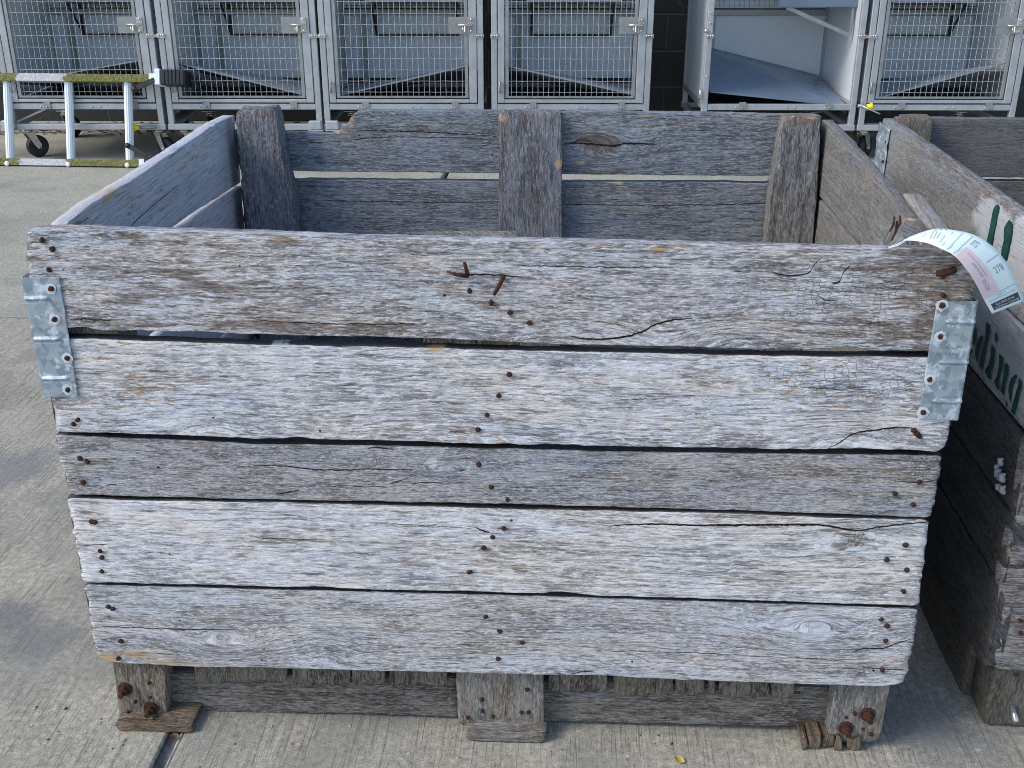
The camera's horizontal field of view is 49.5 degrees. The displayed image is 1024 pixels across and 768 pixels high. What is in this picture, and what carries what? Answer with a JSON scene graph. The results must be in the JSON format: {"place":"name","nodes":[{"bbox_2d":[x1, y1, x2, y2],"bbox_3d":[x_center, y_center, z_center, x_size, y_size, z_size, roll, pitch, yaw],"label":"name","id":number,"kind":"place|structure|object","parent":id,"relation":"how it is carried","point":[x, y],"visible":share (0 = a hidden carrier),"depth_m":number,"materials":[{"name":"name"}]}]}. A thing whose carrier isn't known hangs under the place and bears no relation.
{"place":"outdoors","nodes":[
{"label":"outdoors","id":0,"kind":"place"},
{"bbox_2d":[0,318,254,767],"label":"pavement","id":1,"kind":"structure","parent":0,"point":[53,664],"depth_m":2.02,"materials":[{"name":"concrete"}]},
{"bbox_2d":[0,121,445,318],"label":"pavement","id":2,"kind":"structure","parent":0,"point":[31,197],"depth_m":5.13,"materials":[{"name":"grey concrete"}]},
{"bbox_2d":[0,0,190,156],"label":"wire cage","id":3,"kind":"object","parent":2,"relation":"on","point":[96,36],"visible":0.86,"depth_m":5.49,"materials":[{"name":"metal"}]},
{"bbox_2d":[0,0,155,101],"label":"door","id":4,"kind":"structure","parent":3,"relation":"in","point":[137,25],"depth_m":5.28,"materials":[{"name":"metal"}]},
{"bbox_2d":[0,69,191,167],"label":"ladder","id":5,"kind":"object","parent":2,"relation":"on","point":[169,78],"visible":0.92,"depth_m":5.33,"materials":[{"name":"metal"}]},
{"bbox_2d":[154,0,335,137],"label":"wire cage","id":6,"kind":"object","parent":2,"relation":"on","point":[260,54],"visible":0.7,"depth_m":5.56,"materials":[{"name":"metal"}]},
{"bbox_2d":[160,0,314,102],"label":"door","id":7,"kind":"structure","parent":6,"relation":"in","point":[298,25],"depth_m":5.28,"materials":[{"name":"metal"}]},
{"bbox_2d":[308,0,487,131],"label":"wire cage","id":8,"kind":"object","parent":2,"relation":"on","point":[416,52],"visible":0.73,"depth_m":5.70,"materials":[{"name":"metal"}]},
{"bbox_2d":[324,0,476,102],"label":"door","id":9,"kind":"structure","parent":8,"relation":"in","point":[465,25],"depth_m":5.28,"materials":[{"name":"metal"}]},
{"bbox_2d":[168,604,1023,767],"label":"pavement","id":10,"kind":"structure","parent":0,"point":[932,717],"depth_m":1.73,"materials":[{"name":"concrete"}]},
{"bbox_2d":[1,397,976,767],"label":"grit","id":11,"kind":"object","parent":10,"relation":"on","point":[349,725],"visible":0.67,"depth_m":1.73,"materials":[{"name":"grey gravel"}]},
{"bbox_2d":[21,104,977,750],"bbox_3d":[0.002,0.006,1.949,1.245,0.853,0.888,1,24,3],"label":"wooden crate","id":12,"kind":"object","parent":10,"relation":"on","point":[531,448],"visible":0.99,"depth_m":1.57,"materials":[{"name":"grey wood"}]},
{"bbox_2d":[888,229,1023,313],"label":"price tag","id":13,"kind":"object","parent":12,"relation":"attached to","point":[984,263],"visible":1,"depth_m":1.32,"materials":[{"name":"paper"}]},
{"bbox_2d":[674,755,684,762],"bbox_3d":[0.255,0.571,1.688,0.013,0.008,0.013,-5,24,-11],"label":"dry leaf","id":14,"kind":"object","parent":10,"relation":"on","point":[680,758],"visible":1,"depth_m":1.69,"materials":[{"name":"yellow plant"}]},
{"bbox_2d":[874,114,1023,726],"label":"wooden crate","id":15,"kind":"object","parent":10,"relation":"on","point":[971,603],"visible":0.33,"depth_m":1.77,"materials":[{"name":"wood"}]},
{"bbox_2d":[994,458,1006,494],"bbox_3d":[0.715,0.135,1.628,0.012,0.051,0.044,1,24,3],"label":"paper scrap","id":16,"kind":"object","parent":15,"relation":"attached to","point":[1000,477],"visible":1,"depth_m":1.63,"materials":[{"name":"white paper"}]},
{"bbox_2d":[447,123,1023,180],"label":"pavement","id":17,"kind":"structure","parent":0,"point":[873,136],"depth_m":5.19,"materials":[{"name":"grey concrete"}]},
{"bbox_2d":[0,121,877,136],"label":"fallen leaves","id":18,"kind":"object","parent":17,"relation":"on","point":[61,131],"visible":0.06,"depth_m":6.13,"materials":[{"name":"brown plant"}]},
{"bbox_2d":[490,0,653,110],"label":"wire cage","id":19,"kind":"object","parent":17,"relation":"on","point":[560,54],"visible":0.69,"depth_m":5.66,"materials":[{"name":"metal"}]},
{"bbox_2d":[498,0,647,102],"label":"door","id":20,"kind":"structure","parent":19,"relation":"in","point":[635,25],"depth_m":5.29,"materials":[{"name":"metal"}]},
{"bbox_2d":[681,0,868,130],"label":"wire cage","id":21,"kind":"object","parent":17,"relation":"on","point":[789,57],"visible":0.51,"depth_m":5.67,"materials":[{"name":"metal"}]},
{"bbox_2d":[833,0,1023,155],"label":"wire cage","id":22,"kind":"object","parent":17,"relation":"on","point":[919,48],"visible":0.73,"depth_m":5.52,"materials":[{"name":"metal"}]},
{"bbox_2d":[867,0,1023,103],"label":"door","id":23,"kind":"structure","parent":22,"relation":"in","point":[1014,26],"depth_m":5.29,"materials":[{"name":"metal"}]},
{"label":"ground","id":24,"kind":"structure","parent":0,"visible":0},
{"bbox_2d":[154,732,184,767],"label":"joint filler","id":25,"kind":"object","parent":24,"relation":"on","point":[164,757],"visible":0.06,"depth_m":1.72,"materials":[{"name":"grey rubber"}]},
{"bbox_2d":[165,732,182,767],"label":"joint sealant","id":26,"kind":"object","parent":25,"relation":"on","point":[177,742],"visible":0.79,"depth_m":1.72,"materials":[{"name":"white rubber"}]},
{"bbox_2d":[169,733,179,738],"bbox_3d":[-0.526,0.550,1.735,0.011,0.008,0.012,14,27,29],"label":"dry leaf","id":27,"kind":"object","parent":25,"relation":"on","point":[175,735],"visible":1,"depth_m":1.74,"materials":[{"name":"brown plant"}]},
{"bbox_2d":[0,0,1023,122],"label":"block wall","id":28,"kind":"structure","parent":24,"relation":"on","point":[668,49],"depth_m":6.35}
]}

